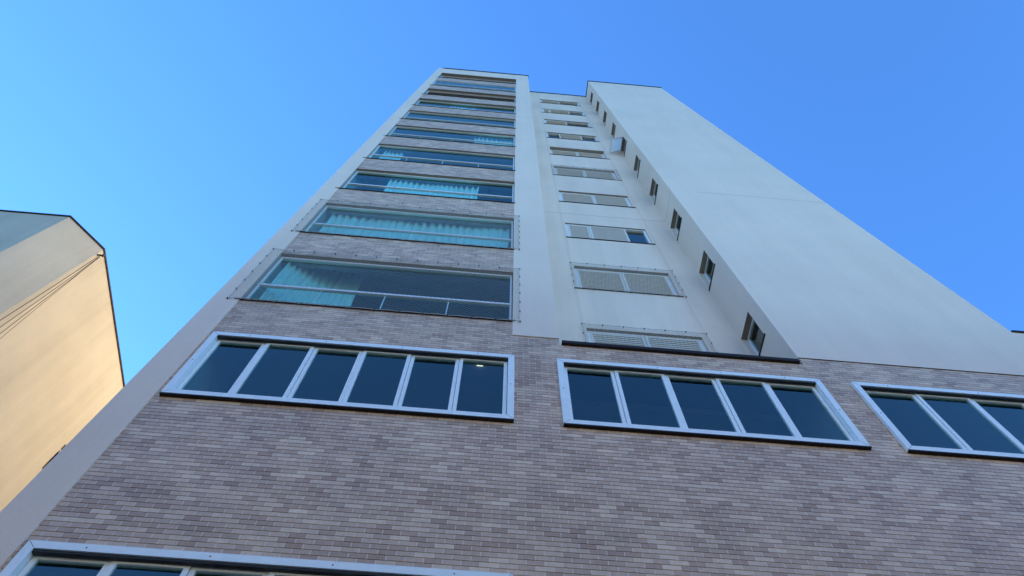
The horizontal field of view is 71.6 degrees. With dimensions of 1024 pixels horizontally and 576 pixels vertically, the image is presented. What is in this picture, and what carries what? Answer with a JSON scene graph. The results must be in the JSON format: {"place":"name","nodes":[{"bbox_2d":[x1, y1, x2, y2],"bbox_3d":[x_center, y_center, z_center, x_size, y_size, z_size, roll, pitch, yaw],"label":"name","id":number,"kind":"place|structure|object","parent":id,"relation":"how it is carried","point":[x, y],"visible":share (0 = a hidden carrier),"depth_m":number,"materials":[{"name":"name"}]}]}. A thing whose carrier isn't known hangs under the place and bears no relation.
{"place":"outdoors","nodes":[
{"label":"outdoors","id":0,"kind":"place"},
{"bbox_2d":[0,210,124,511],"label":"neighbour building","id":1,"kind":"structure","parent":0,"point":[62,382],"depth_m":14.56,"materials":[{"name":"paint"}]},
{"bbox_2d":[0,258,97,338],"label":"cable","id":2,"kind":"object","parent":1,"relation":"attached to","point":[48,298],"visible":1,"depth_m":13.89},
{"bbox_2d":[0,256,98,320],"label":"cable","id":3,"kind":"object","parent":1,"relation":"attached to","point":[46,290],"visible":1,"depth_m":13.83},
{"bbox_2d":[0,256,99,326],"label":"cable","id":4,"kind":"object","parent":1,"relation":"attached to","point":[46,294],"visible":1,"depth_m":13.86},
{"bbox_2d":[0,257,99,333],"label":"cable","id":5,"kind":"object","parent":1,"relation":"attached to","point":[43,300],"visible":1,"depth_m":13.72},
{"bbox_2d":[42,449,60,468],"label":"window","id":6,"kind":"structure","parent":1,"relation":"in","point":[60,449],"depth_m":15.19,"materials":[{"name":"metal"}]},
{"bbox_2d":[0,68,1023,575],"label":"apartment building","id":7,"kind":"structure","parent":0,"point":[844,396],"depth_m":8.74,"materials":[{"name":"white paint"}]},
{"bbox_2d":[0,540,512,575],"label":"strip window","id":8,"kind":"structure","parent":7,"relation":"in","point":[37,557],"depth_m":5.36,"materials":[{"name":"metal"}]},
{"bbox_2d":[259,262,365,306],"bbox_3d":[-3.059,0.092,10.903,1.214,2.330,0.151,22,-69,-9],"label":"curtain","id":9,"kind":"object","parent":7,"relation":"hanging from","point":[314,279],"visible":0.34,"depth_m":11.15,"materials":[{"name":"fabric"}]},
{"bbox_2d":[159,331,513,422],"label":"strip window","id":10,"kind":"structure","parent":7,"relation":"in","point":[228,366],"depth_m":9.00,"materials":[{"name":"metal"}]},
{"bbox_2d":[227,248,520,322],"bbox_3d":[-1.859,-0.088,10.530,3.981,1.976,0.028,5,-67,-2],"label":"safety net","id":11,"kind":"object","parent":7,"relation":"attached to","point":[423,313],"visible":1,"depth_m":10.42,"materials":[{"name":"fabric"}]},
{"bbox_2d":[379,151,403,159],"bbox_3d":[-3.229,-3.439,18.808,0.540,2.280,0.091,8,-67,-3],"label":"curtain","id":12,"kind":"object","parent":7,"relation":"hanging from","point":[392,154],"visible":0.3,"depth_m":19.12,"materials":[{"name":"fabric"}]},
{"bbox_2d":[291,199,519,249],"bbox_3d":[-1.829,-1.214,13.195,3.961,1.976,0.028,5,-67,-2],"label":"safety net","id":13,"kind":"object","parent":7,"relation":"attached to","point":[329,233],"visible":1,"depth_m":13.13,"materials":[{"name":"fabric"}]},
{"bbox_2d":[318,213,508,247],"bbox_3d":[-1.821,-1.064,13.573,3.548,2.380,0.110,5,-67,-2],"label":"curtain","id":14,"kind":"object","parent":7,"relation":"hanging from","point":[439,226],"visible":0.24,"depth_m":13.75,"materials":[{"name":"fabric"}]},
{"bbox_2d":[384,179,478,198],"bbox_3d":[-1.828,-2.202,16.179,2.129,2.280,0.090,5,-67,-2],"label":"curtain","id":15,"kind":"object","parent":7,"relation":"hanging from","point":[427,186],"visible":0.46,"depth_m":16.46,"materials":[{"name":"fabric"}]},
{"bbox_2d":[474,138,512,145],"bbox_3d":[-0.581,-4.367,21.536,1.209,2.280,0.078,5,-67,-2],"label":"curtain","id":16,"kind":"object","parent":7,"relation":"hanging from","point":[483,139],"visible":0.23,"depth_m":21.97,"materials":[{"name":"fabric"}]},
{"bbox_2d":[540,100,578,105],"bbox_3d":[2.337,-9.071,34.869,2.010,1.185,0.118,5,-67,-2],"label":"bedroom window","id":17,"kind":"structure","parent":7,"relation":"in","point":[541,101],"depth_m":35.17,"materials":[{"name":"white glass"}]},
{"bbox_2d":[542,109,583,115],"bbox_3d":[2.317,-7.937,32.168,2.010,1.125,0.103,5,-67,-2],"label":"bedroom window","id":18,"kind":"structure","parent":7,"relation":"in","point":[543,110],"depth_m":32.31,"materials":[{"name":"white glass"}]},
{"bbox_2d":[544,120,592,127],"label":"bedroom window","id":19,"kind":"structure","parent":7,"relation":"in","point":[546,121],"depth_m":29.87,"materials":[{"name":"white glass"}]},
{"bbox_2d":[546,133,598,141],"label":"bedroom window","id":20,"kind":"structure","parent":7,"relation":"in","point":[561,136],"depth_m":27.10,"materials":[{"name":"white glass"}]},
{"bbox_2d":[550,150,606,158],"bbox_3d":[2.254,-4.552,24.273,2.010,1.285,0.188,5,-67,-2],"label":"bedroom window","id":21,"kind":"structure","parent":7,"relation":"in","point":[554,152],"depth_m":24.54,"materials":[{"name":"metal"}]},
{"bbox_2d":[551,164,621,180],"bbox_3d":[2.241,-3.523,21.609,2.066,1.296,0.028,5,-67,-2],"label":"safety net","id":22,"kind":"object","parent":7,"relation":"attached to","point":[586,173],"visible":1,"depth_m":21.54,"materials":[{"name":"fabric"}]},
{"bbox_2d":[554,168,620,180],"bbox_3d":[2.236,-3.454,21.611,2.010,1.185,0.138,5,-67,-2],"label":"bedroom window","id":23,"kind":"structure","parent":7,"relation":"in","point":[576,171],"depth_m":21.78,"materials":[{"name":"metal"}]},
{"bbox_2d":[559,192,635,207],"bbox_3d":[2.216,-2.338,18.961,2.010,1.135,0.128,5,-67,-2],"label":"bedroom window","id":24,"kind":"structure","parent":7,"relation":"in","point":[564,197],"depth_m":19.05,"materials":[{"name":"metal"}]},
{"bbox_2d":[565,224,655,244],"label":"bedroom window","id":25,"kind":"structure","parent":7,"relation":"in","point":[573,231],"depth_m":16.39,"materials":[{"name":"white glass"}]},
{"bbox_2d":[609,137,626,155],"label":"bathroom window","id":26,"kind":"structure","parent":7,"relation":"in","point":[616,143],"depth_m":24.60,"materials":[{"name":"glass"}]},
{"bbox_2d":[571,262,686,297],"bbox_3d":[2.192,-0.179,13.667,2.086,1.321,0.028,5,-67,-2],"label":"safety net","id":27,"kind":"object","parent":7,"relation":"attached to","point":[627,279],"visible":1,"depth_m":13.63,"materials":[{"name":"fabric"}]},
{"bbox_2d":[574,268,683,296],"bbox_3d":[2.175,-0.095,13.669,2.010,1.180,0.138,5,-67,-2],"label":"bedroom window","id":28,"kind":"structure","parent":7,"relation":"in","point":[630,284],"depth_m":13.72,"materials":[{"name":"metal"}]},
{"bbox_2d":[637,159,639,177],"bbox_3d":[3.908,-3.763,21.836,0.155,0.868,0.555,5,-67,-2],"label":"bathroom window","id":29,"kind":"structure","parent":7,"relation":"in","point":[638,166],"depth_m":22.18,"materials":[{"name":"glass"}]},
{"bbox_2d":[587,331,707,351],"bbox_3d":[2.153,1.026,11.074,1.904,1.184,0.074,5,-67,-2],"label":"bedroom window","id":30,"kind":"structure","parent":7,"relation":"in","point":[612,337],"depth_m":11.42,"materials":[{"name":"metal"}]},
{"bbox_2d":[581,323,716,351],"bbox_3d":[2.172,0.928,11.049,2.086,1.356,0.028,5,-67,-2],"label":"safety net","id":31,"kind":"object","parent":7,"relation":"attached to","point":[650,338],"visible":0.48,"depth_m":11.37,"materials":[{"name":"fabric"}]},
{"bbox_2d":[653,182,657,204],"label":"bathroom window","id":32,"kind":"structure","parent":7,"relation":"in","point":[656,186],"depth_m":19.50,"materials":[{"name":"glass"}]},
{"bbox_2d":[674,213,681,240],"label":"bathroom window","id":33,"kind":"structure","parent":7,"relation":"in","point":[678,219],"depth_m":16.85,"materials":[{"name":"glass"}]},
{"bbox_2d":[704,256,714,290],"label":"bathroom window","id":34,"kind":"structure","parent":7,"relation":"in","point":[709,268],"depth_m":14.18,"materials":[{"name":"glass"}]},
{"bbox_2d":[557,358,871,450],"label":"strip window","id":35,"kind":"structure","parent":7,"relation":"in","point":[815,418],"depth_m":8.71,"materials":[{"name":"metal"}]},
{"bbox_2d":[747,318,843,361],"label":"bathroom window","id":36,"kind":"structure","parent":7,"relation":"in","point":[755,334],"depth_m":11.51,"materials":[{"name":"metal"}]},
{"bbox_2d":[850,381,1023,461],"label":"strip window","id":37,"kind":"structure","parent":7,"relation":"in","point":[924,420],"depth_m":9.56,"materials":[{"name":"metal"}]},
{"bbox_2d":[0,0,1023,384],"label":"sky","id":38,"kind":"structure","parent":0,"point":[182,136],"materials":[{"name":"blue"}]}
]}

